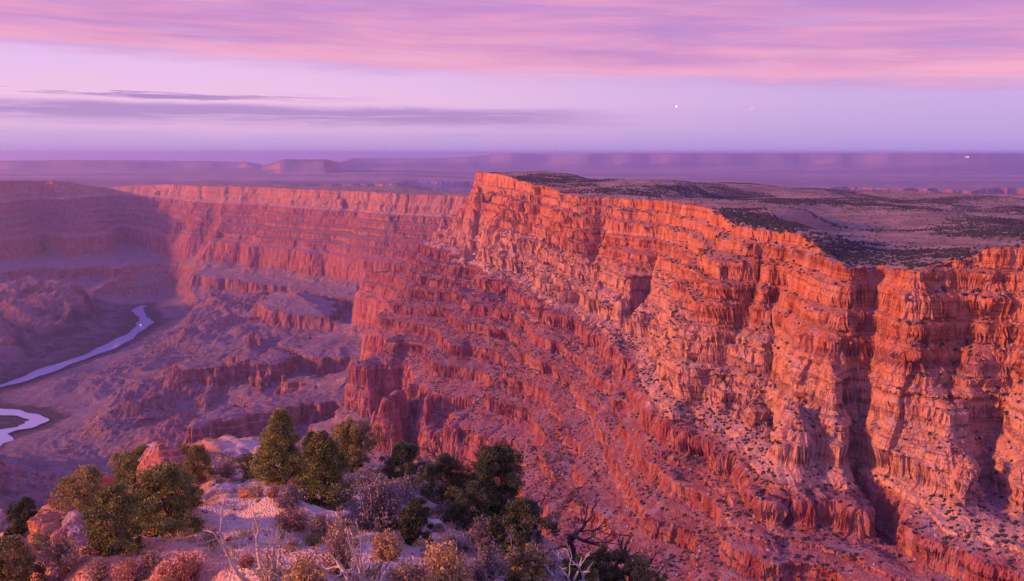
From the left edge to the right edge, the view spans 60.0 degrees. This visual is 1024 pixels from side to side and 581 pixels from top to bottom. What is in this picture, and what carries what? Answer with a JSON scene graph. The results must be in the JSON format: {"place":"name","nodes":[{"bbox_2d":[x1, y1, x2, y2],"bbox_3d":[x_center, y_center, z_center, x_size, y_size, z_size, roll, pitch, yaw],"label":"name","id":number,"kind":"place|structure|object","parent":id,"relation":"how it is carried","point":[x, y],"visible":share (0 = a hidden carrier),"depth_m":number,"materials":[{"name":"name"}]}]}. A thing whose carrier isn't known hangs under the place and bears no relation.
{"place":"outdoors","nodes":[
{"label":"outdoors","id":0,"kind":"place"},
{"bbox_2d":[0,305,153,445],"bbox_3d":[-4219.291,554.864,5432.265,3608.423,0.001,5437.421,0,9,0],"label":"river","id":1,"kind":"structure","parent":0,"point":[145,322],"depth_m":5721.94,"materials":[{"name":"blue liquid"}]},
{"bbox_2d":[0,436,605,580],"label":"ridge terrain","id":2,"kind":"structure","parent":0,"point":[214,568],"depth_m":21.77,"materials":[{"name":"grey stone"}]},
{"bbox_2d":[2,527,22,536],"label":"juniper tree","id":3,"kind":"object","parent":2,"relation":"on","point":[10,533],"visible":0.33,"depth_m":39.54,"materials":[{"name":"green plant"}]},
{"bbox_2d":[0,533,49,580],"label":"juniper tree","id":4,"kind":"object","parent":2,"relation":"on","point":[16,570],"visible":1,"depth_m":18.11,"materials":[{"name":"green plant"}]},
{"bbox_2d":[9,536,40,565],"bbox_3d":[-12.179,6.401,21.632,1.068,0.868,0.940,2,9,11],"label":"boulder","id":5,"kind":"object","parent":2,"relation":"on","point":[33,551],"visible":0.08,"depth_m":21.79,"materials":[{"name":"stone"}]},
{"bbox_2d":[4,496,47,534],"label":"juniper tree","id":6,"kind":"object","parent":2,"relation":"on","point":[20,509],"visible":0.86,"depth_m":40.04,"materials":[{"name":"green plant"}]},
{"bbox_2d":[27,529,53,550],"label":"desert shrub","id":7,"kind":"object","parent":2,"relation":"on","point":[40,541],"visible":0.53,"depth_m":25.66,"materials":[{"name":"green plant"}]},
{"bbox_2d":[28,510,60,539],"bbox_3d":[-18.589,9.379,35.406,1.134,1.070,0.966,3,9,20],"label":"rock outcrop","id":8,"kind":"object","parent":2,"relation":"on","point":[36,521],"visible":0.53,"depth_m":35.18,"materials":[{"name":"stone"}]},
{"bbox_2d":[40,522,60,536],"bbox_3d":[-17.750,9.383,34.144,0.748,0.741,0.787,-6,11,-34],"label":"boulder","id":9,"kind":"object","parent":2,"relation":"on","point":[52,526],"visible":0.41,"depth_m":34.08,"materials":[{"name":"stone"}]},
{"bbox_2d":[44,493,59,503],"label":"cushion shrub","id":10,"kind":"object","parent":2,"relation":"on","point":[53,498],"visible":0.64,"depth_m":48.93,"materials":[{"name":"orange plant"}]},
{"bbox_2d":[52,576,60,580],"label":"cushion shrub","id":11,"kind":"object","parent":2,"relation":"on","point":[56,579],"visible":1,"depth_m":18.15,"materials":[{"name":"brown plant"}]},
{"bbox_2d":[50,527,69,545],"bbox_3d":[-12.286,6.848,24.293,0.677,0.652,0.578,3,9,16],"label":"boulder","id":12,"kind":"object","parent":2,"relation":"on","point":[63,531],"visible":0.26,"depth_m":24.12,"materials":[{"name":"stone"}]},
{"bbox_2d":[36,533,90,575],"bbox_3d":[-9.345,5.472,18.405,1.099,0.819,0.934,9,12,44],"label":"desert shrub","id":13,"kind":"object","parent":2,"relation":"on","point":[60,558],"visible":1,"depth_m":18.31,"materials":[{"name":"beige plant"}]},
{"bbox_2d":[62,510,85,528],"bbox_3d":[-17.061,9.101,34.518,0.916,1.144,0.850,1,9,6],"label":"boulder","id":14,"kind":"object","parent":2,"relation":"on","point":[71,519],"visible":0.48,"depth_m":34.17,"materials":[{"name":"grey stone"}]},
{"bbox_2d":[67,524,89,546],"bbox_3d":[-11.479,6.572,23.619,0.611,0.624,0.588,0,9,0],"label":"boulder","id":15,"kind":"object","parent":2,"relation":"on","point":[79,535],"visible":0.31,"depth_m":23.39,"materials":[{"name":"grey stone"}]},
{"bbox_2d":[37,464,124,521],"bbox_3d":[-17.610,8.415,36.533,2.701,2.571,2.698,4,10,23],"label":"juniper tree","id":16,"kind":"object","parent":2,"relation":"on","point":[91,483],"visible":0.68,"depth_m":36.13,"materials":[{"name":"green plant"}]},
{"bbox_2d":[78,473,116,502],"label":"rock outcrop","id":17,"kind":"object","parent":2,"relation":"on","point":[108,479],"visible":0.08,"depth_m":44.62,"materials":[{"name":"stone"}]},
{"bbox_2d":[81,556,115,580],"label":"desert shrub","id":18,"kind":"object","parent":2,"relation":"on","point":[99,570],"visible":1,"depth_m":17.36,"materials":[{"name":"beige plant"}]},
{"bbox_2d":[78,481,147,556],"bbox_3d":[-8.803,5.160,19.586,1.412,1.989,1.979,-7,11,-38],"label":"juniper tree","id":19,"kind":"object","parent":2,"relation":"on","point":[115,535],"visible":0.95,"depth_m":19.41,"materials":[{"name":"green plant"}]},
{"bbox_2d":[107,558,148,580],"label":"desert shrub","id":20,"kind":"object","parent":2,"relation":"on","point":[130,571],"visible":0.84,"depth_m":16.74,"materials":[{"name":"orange plant"}]},
{"bbox_2d":[108,443,150,483],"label":"juniper tree","id":21,"kind":"object","parent":2,"relation":"on","point":[130,461],"visible":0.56,"depth_m":56.49,"materials":[{"name":"green plant"}]},
{"bbox_2d":[134,568,149,579],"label":"cushion shrub","id":22,"kind":"object","parent":2,"relation":"on","point":[143,575],"visible":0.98,"depth_m":16.63,"materials":[{"name":"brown plant"}]},
{"bbox_2d":[139,549,161,569],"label":"desert shrub","id":23,"kind":"object","parent":2,"relation":"on","point":[149,557],"visible":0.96,"depth_m":16.92,"materials":[{"name":"beige plant"}]},
{"bbox_2d":[136,441,185,485],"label":"rock outcrop","id":24,"kind":"object","parent":2,"relation":"on","point":[157,452],"visible":0.47,"depth_m":45.03,"materials":[{"name":"stone"}]},
{"bbox_2d":[119,460,208,537],"bbox_3d":[-9.057,5.503,22.940,2.217,2.216,2.968,-6,11,-33],"label":"juniper tree","id":25,"kind":"object","parent":2,"relation":"on","point":[159,478],"visible":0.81,"depth_m":22.74,"materials":[{"name":"green plant"}]},
{"bbox_2d":[155,572,181,580],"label":"desert shrub","id":26,"kind":"object","parent":2,"relation":"on","point":[169,578],"visible":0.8,"depth_m":15.95,"materials":[{"name":"beige plant"}]},
{"bbox_2d":[156,548,204,580],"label":"desert shrub","id":27,"kind":"object","parent":2,"relation":"on","point":[184,569],"visible":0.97,"depth_m":16.10,"materials":[{"name":"orange plant"}]},
{"bbox_2d":[177,444,189,459],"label":"juniper tree","id":28,"kind":"object","parent":2,"relation":"on","point":[182,447],"visible":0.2,"depth_m":61.02,"materials":[{"name":"green plant"}]},
{"bbox_2d":[181,445,216,486],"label":"juniper tree","id":29,"kind":"object","parent":2,"relation":"on","point":[195,452],"visible":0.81,"depth_m":42.53,"materials":[{"name":"green plant"}]},
{"bbox_2d":[199,526,220,545],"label":"desert shrub","id":30,"kind":"object","parent":2,"relation":"on","point":[209,535],"visible":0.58,"depth_m":20.46,"materials":[{"name":"beige plant"}]},
{"bbox_2d":[211,476,227,490],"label":"desert shrub","id":31,"kind":"object","parent":2,"relation":"on","point":[219,481],"visible":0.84,"depth_m":37.42,"materials":[{"name":"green plant"}]},
{"bbox_2d":[210,449,234,473],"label":"dead shrub","id":32,"kind":"object","parent":2,"relation":"on","point":[214,461],"visible":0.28,"depth_m":46.14,"materials":[{"name":"grey wood"}]},
{"bbox_2d":[211,481,235,493],"bbox_3d":[-12.224,8.324,37.503,1.026,0.513,0.934,1,9,8],"label":"boulder","id":33,"kind":"object","parent":2,"relation":"on","point":[221,488],"visible":0.94,"depth_m":37.18,"materials":[{"name":"stone"}]},
{"bbox_2d":[214,452,238,477],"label":"desert shrub","id":34,"kind":"object","parent":2,"relation":"on","point":[226,470],"visible":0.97,"depth_m":43.83,"materials":[{"name":"beige plant"}]},
{"bbox_2d":[220,447,252,459],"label":"rock outcrop","id":35,"kind":"object","parent":2,"relation":"on","point":[237,452],"visible":0.79,"depth_m":61.87,"materials":[{"name":"stone"}]},
{"bbox_2d":[196,492,294,580],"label":"dead shrub","id":36,"kind":"object","parent":2,"relation":"on","point":[271,575],"visible":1,"depth_m":13.73,"materials":[{"name":"grey wood"}]},
{"bbox_2d":[238,488,253,497],"bbox_3d":[-10.070,7.681,33.731,0.630,0.425,0.424,1,9,8],"label":"boulder","id":37,"kind":"object","parent":2,"relation":"on","point":[242,493],"visible":0.77,"depth_m":33.58,"materials":[{"name":"orange stone"}]},
{"bbox_2d":[237,554,256,567],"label":"desert shrub","id":38,"kind":"object","parent":2,"relation":"on","point":[247,559],"visible":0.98,"depth_m":15.72,"materials":[{"name":"orange plant"}]},
{"bbox_2d":[234,452,260,481],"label":"desert shrub","id":39,"kind":"object","parent":2,"relation":"on","point":[241,467],"visible":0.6,"depth_m":43.08,"materials":[{"name":"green plant"}]},
{"bbox_2d":[246,483,266,497],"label":"desert shrub","id":40,"kind":"object","parent":2,"relation":"on","point":[255,493],"visible":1,"depth_m":33.38,"materials":[{"name":"beige plant"}]},
{"bbox_2d":[253,559,284,580],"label":"desert shrub","id":41,"kind":"object","parent":2,"relation":"on","point":[262,576],"visible":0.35,"depth_m":14.08,"materials":[{"name":"beige plant"}]},
{"bbox_2d":[263,483,281,498],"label":"desert shrub","id":42,"kind":"object","parent":2,"relation":"on","point":[271,493],"visible":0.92,"depth_m":26.95,"materials":[{"name":"orange plant"}]},
{"bbox_2d":[246,407,306,485],"bbox_3d":[-10.460,7.071,39.783,3.027,3.787,2.722,-4,10,-23],"label":"juniper tree","id":43,"kind":"object","parent":2,"relation":"on","point":[279,438],"visible":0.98,"depth_m":39.26,"materials":[{"name":"green plant"}]},
{"bbox_2d":[271,481,307,511],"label":"sage bush","id":44,"kind":"object","parent":2,"relation":"on","point":[288,499],"visible":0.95,"depth_m":25.64,"materials":[{"name":"grey plant"}]},
{"bbox_2d":[282,538,299,549],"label":"cushion shrub","id":45,"kind":"object","parent":2,"relation":"on","point":[292,545],"visible":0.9,"depth_m":18.49,"materials":[{"name":"beige plant"}]},
{"bbox_2d":[271,504,311,533],"bbox_3d":[-6.089,6.366,24.800,1.241,0.764,1.160,2,9,13],"label":"desert shrub","id":46,"kind":"object","parent":2,"relation":"on","point":[295,521],"visible":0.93,"depth_m":24.71,"materials":[{"name":"orange plant"}]},
{"bbox_2d":[286,479,301,488],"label":"cushion shrub","id":47,"kind":"object","parent":2,"relation":"on","point":[292,484],"visible":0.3,"depth_m":32.50,"materials":[{"name":"orange plant"}]},
{"bbox_2d":[282,556,326,580],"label":"desert shrub","id":48,"kind":"object","parent":2,"relation":"on","point":[311,574],"visible":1,"depth_m":12.74,"materials":[{"name":"beige plant"}]},
{"bbox_2d":[298,429,315,476],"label":"juniper tree","id":49,"kind":"object","parent":2,"relation":"on","point":[309,434],"visible":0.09,"depth_m":43.30,"materials":[{"name":"green plant"}]},
{"bbox_2d":[303,532,321,544],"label":"cushion shrub","id":50,"kind":"object","parent":2,"relation":"on","point":[313,540],"visible":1,"depth_m":21.93,"materials":[{"name":"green plant"}]},
{"bbox_2d":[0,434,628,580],"bbox_3d":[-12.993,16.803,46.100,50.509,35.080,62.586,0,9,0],"label":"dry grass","id":51,"kind":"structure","parent":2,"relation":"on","point":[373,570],"depth_m":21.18,"materials":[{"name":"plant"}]},
{"bbox_2d":[305,512,337,536],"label":"desert shrub","id":52,"kind":"object","parent":2,"relation":"on","point":[321,528],"visible":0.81,"depth_m":24.36,"materials":[{"name":"beige plant"}]},
{"bbox_2d":[290,429,357,510],"bbox_3d":[-5.748,5.594,27.723,1.904,2.704,2.634,3,9,19],"label":"juniper tree","id":53,"kind":"object","parent":2,"relation":"on","point":[322,448],"visible":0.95,"depth_m":27.27,"materials":[{"name":"green plant"}]},
{"bbox_2d":[314,505,359,575],"bbox_3d":[-2.728,3.934,13.944,0.798,1.236,0.715,7,11,38],"label":"desert shrub","id":54,"kind":"object","parent":2,"relation":"on","point":[340,549],"visible":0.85,"depth_m":13.87,"materials":[{"name":"beige plant"}]},
{"bbox_2d":[339,514,354,527],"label":"cushion shrub","id":55,"kind":"object","parent":2,"relation":"on","point":[343,517],"visible":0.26,"depth_m":24.57,"materials":[{"name":"brown plant"}]},
{"bbox_2d":[339,493,357,505],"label":"cushion shrub","id":56,"kind":"object","parent":2,"relation":"on","point":[342,500],"visible":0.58,"depth_m":27.38,"materials":[{"name":"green plant"}]},
{"bbox_2d":[322,530,387,580],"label":"dead shrub","id":57,"kind":"object","parent":2,"relation":"on","point":[361,573],"visible":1,"depth_m":13.17,"materials":[{"name":"grey wood"}]},
{"bbox_2d":[329,416,383,471],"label":"pinyon tree","id":58,"kind":"object","parent":2,"relation":"on","point":[346,430],"visible":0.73,"depth_m":47.96,"materials":[{"name":"green plant"}]},
{"bbox_2d":[345,467,374,486],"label":"sage bush","id":59,"kind":"object","parent":2,"relation":"on","point":[359,479],"visible":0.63,"depth_m":38.21,"materials":[{"name":"grey plant"}]},
{"bbox_2d":[337,466,414,531],"bbox_3d":[-3.670,5.623,23.880,2.138,1.790,2.106,-3,9,-17],"label":"sage bush","id":60,"kind":"object","parent":2,"relation":"on","point":[381,507],"visible":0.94,"depth_m":23.72,"materials":[{"name":"grey plant"}]},
{"bbox_2d":[373,526,382,531],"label":"cushion shrub","id":61,"kind":"object","parent":2,"relation":"on","point":[378,529],"visible":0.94,"depth_m":23.37,"materials":[{"name":"green plant"}]},
{"bbox_2d":[374,469,387,480],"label":"cushion shrub","id":62,"kind":"object","parent":2,"relation":"on","point":[380,475],"visible":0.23,"depth_m":44.19,"materials":[{"name":"grey plant"}]},
{"bbox_2d":[368,527,404,562],"bbox_3d":[-2.214,4.486,15.588,0.637,0.640,0.666,4,10,23],"label":"desert shrub","id":63,"kind":"object","parent":2,"relation":"on","point":[386,550],"visible":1,"depth_m":15.52,"materials":[{"name":"yellow plant"}]},
{"bbox_2d":[390,519,402,528],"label":"cushion shrub","id":64,"kind":"object","parent":2,"relation":"on","point":[397,525],"visible":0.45,"depth_m":23.78,"materials":[{"name":"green plant"}]},
{"bbox_2d":[385,473,421,502],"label":"sage bush","id":65,"kind":"object","parent":2,"relation":"on","point":[407,485],"visible":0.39,"depth_m":35.74,"materials":[{"name":"grey plant"}]},
{"bbox_2d":[374,440,433,484],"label":"juniper tree","id":66,"kind":"object","parent":2,"relation":"on","point":[402,450],"visible":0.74,"depth_m":44.63,"materials":[{"name":"green plant"}]},
{"bbox_2d":[390,557,427,580],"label":"desert shrub","id":67,"kind":"object","parent":2,"relation":"on","point":[406,572],"visible":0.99,"depth_m":13.38,"materials":[{"name":"beige plant"}]},
{"bbox_2d":[397,496,433,545],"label":"juniper tree","id":68,"kind":"object","parent":2,"relation":"on","point":[411,518],"visible":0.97,"depth_m":22.02,"materials":[{"name":"green plant"}]},
{"bbox_2d":[418,434,450,458],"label":"dead tree","id":69,"kind":"object","parent":2,"relation":"on","point":[436,444],"visible":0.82,"depth_m":70.36,"materials":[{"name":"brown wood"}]},
{"bbox_2d":[429,519,441,529],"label":"boulder","id":70,"kind":"object","parent":2,"relation":"on","point":[436,521],"visible":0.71,"depth_m":23.82,"materials":[{"name":"stone"}]},
{"bbox_2d":[434,523,445,530],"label":"cushion shrub","id":71,"kind":"object","parent":2,"relation":"on","point":[438,527],"visible":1,"depth_m":23.68,"materials":[{"name":"plant"}]},
{"bbox_2d":[411,535,473,580],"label":"desert shrub","id":72,"kind":"object","parent":2,"relation":"on","point":[441,571],"visible":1,"depth_m":13.54,"materials":[{"name":"yellow plant"}]},
{"bbox_2d":[430,499,459,522],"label":"sage bush","id":73,"kind":"object","parent":2,"relation":"on","point":[444,517],"visible":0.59,"depth_m":33.49,"materials":[{"name":"grey plant"}]},
{"bbox_2d":[410,452,485,506],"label":"juniper tree","id":74,"kind":"object","parent":2,"relation":"on","point":[440,468],"visible":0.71,"depth_m":42.42,"materials":[{"name":"green plant"}]},
{"bbox_2d":[433,530,463,555],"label":"sage bush","id":75,"kind":"object","parent":2,"relation":"on","point":[455,538],"visible":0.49,"depth_m":20.68,"materials":[{"name":"grey plant"}]},
{"bbox_2d":[453,518,467,529],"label":"cushion shrub","id":76,"kind":"object","parent":2,"relation":"on","point":[457,522],"visible":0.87,"depth_m":32.86,"materials":[{"name":"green plant"}]},
{"bbox_2d":[455,538,467,548],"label":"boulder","id":77,"kind":"object","parent":2,"relation":"on","point":[464,540],"visible":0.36,"depth_m":20.99,"materials":[{"name":"grey stone"}]},
{"bbox_2d":[434,479,494,530],"bbox_3d":[-1.790,8.170,33.481,2.210,2.007,2.417,-2,9,-13],"label":"pinyon tree","id":78,"kind":"object","parent":2,"relation":"on","point":[473,495],"visible":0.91,"depth_m":33.08,"materials":[{"name":"green plant"}]},
{"bbox_2d":[461,515,503,550],"bbox_3d":[-0.686,5.676,20.768,1.051,0.855,1.015,-4,10,-26],"label":"sage bush","id":79,"kind":"object","parent":2,"relation":"on","point":[480,535],"visible":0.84,"depth_m":20.64,"materials":[{"name":"grey plant"}]},
{"bbox_2d":[462,540,512,580],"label":"sage bush","id":80,"kind":"object","parent":2,"relation":"on","point":[487,567],"visible":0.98,"depth_m":14.88,"materials":[{"name":"grey plant"}]},
{"bbox_2d":[466,441,524,527],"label":"pinyon tree","id":81,"kind":"object","parent":2,"relation":"on","point":[490,460],"visible":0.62,"depth_m":51.93,"materials":[{"name":"green plant"}]},
{"bbox_2d":[499,528,538,562],"bbox_3d":[0.142,5.939,19.951,0.721,1.274,0.921,3,9,16],"label":"dead shrub","id":82,"kind":"object","parent":2,"relation":"on","point":[514,546],"visible":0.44,"depth_m":19.85,"materials":[{"name":"grey wood"}]},
{"bbox_2d":[481,495,559,560],"bbox_3d":[0.171,5.615,20.603,1.466,1.588,1.565,8,12,42],"label":"pinyon tree","id":83,"kind":"object","parent":2,"relation":"on","point":[519,527],"visible":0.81,"depth_m":20.48,"materials":[{"name":"green plant"}]},
{"bbox_2d":[503,542,555,580],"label":"juniper tree","id":84,"kind":"object","parent":2,"relation":"on","point":[515,556],"visible":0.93,"depth_m":16.24,"materials":[{"name":"green plant"}]},
{"bbox_2d":[534,535,547,543],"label":"cushion shrub","id":85,"kind":"object","parent":2,"relation":"on","point":[540,539],"visible":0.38,"depth_m":64.14,"materials":[{"name":"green plant"}]},
{"bbox_2d":[527,542,562,577],"bbox_3d":[0.668,5.984,19.828,0.951,0.834,0.909,0,9,2],"label":"sage bush","id":86,"kind":"object","parent":2,"relation":"on","point":[552,564],"visible":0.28,"depth_m":19.68,"materials":[{"name":"grey plant"}]},
{"bbox_2d":[531,545,592,580],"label":"dead shrub","id":87,"kind":"object","parent":2,"relation":"on","point":[579,565],"visible":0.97,"depth_m":16.08,"materials":[{"name":"grey wood"}]},
{"bbox_2d":[561,553,599,580],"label":"juniper tree","id":88,"kind":"object","parent":2,"relation":"on","point":[574,568],"visible":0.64,"depth_m":20.31,"materials":[{"name":"green plant"}]},
{"bbox_2d":[541,480,633,559],"bbox_3d":[1.975,6.277,23.102,2.474,2.446,1.771,6,11,36],"label":"dead tree","id":89,"kind":"object","parent":2,"relation":"on","point":[571,537],"visible":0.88,"depth_m":23.20,"materials":[{"name":"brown wood"}]},
{"bbox_2d":[585,544,631,580],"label":"juniper tree","id":90,"kind":"object","parent":2,"relation":"on","point":[603,566],"visible":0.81,"depth_m":21.76,"materials":[{"name":"green plant"}]},
{"bbox_2d":[584,523,643,567],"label":"dead tree","id":91,"kind":"object","parent":2,"relation":"on","point":[620,546],"visible":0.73,"depth_m":22.68,"materials":[{"name":"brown wood"}]},
{"bbox_2d":[621,554,668,580],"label":"juniper tree","id":92,"kind":"object","parent":2,"relation":"on","point":[636,569],"visible":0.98,"depth_m":21.77,"materials":[{"name":"green plant"}]},
{"bbox_2d":[648,548,673,577],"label":"dead tree","id":93,"kind":"object","parent":2,"relation":"on","point":[651,560],"visible":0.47,"depth_m":22.46,"materials":[{"name":"brown wood"}]},
{"bbox_2d":[0,153,1023,580],"bbox_3d":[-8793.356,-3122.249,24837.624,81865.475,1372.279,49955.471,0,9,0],"label":"canyon terrain","id":94,"kind":"structure","parent":0,"point":[248,283],"depth_m":2994.36,"materials":[{"name":"red stone"}]},
{"bbox_2d":[2,171,1023,580],"bbox_3d":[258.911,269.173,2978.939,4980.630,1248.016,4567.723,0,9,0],"label":"slope scrub","id":95,"kind":"object","parent":94,"relation":"on","point":[1004,229],"visible":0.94,"depth_m":2026.17,"materials":[{"name":"green plant"}]},
{"bbox_2d":[397,202,1023,580],"bbox_3d":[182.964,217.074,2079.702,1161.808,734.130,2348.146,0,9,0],"label":"slope boulders","id":96,"kind":"object","parent":94,"relation":"on","point":[904,424],"visible":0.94,"depth_m":1515.20,"materials":[{"name":"red stone"}]},
{"bbox_2d":[0,0,1023,163],"label":"sky","id":97,"kind":"structure","parent":0,"point":[254,81],"materials":[{"name":"purple"}]}
]}

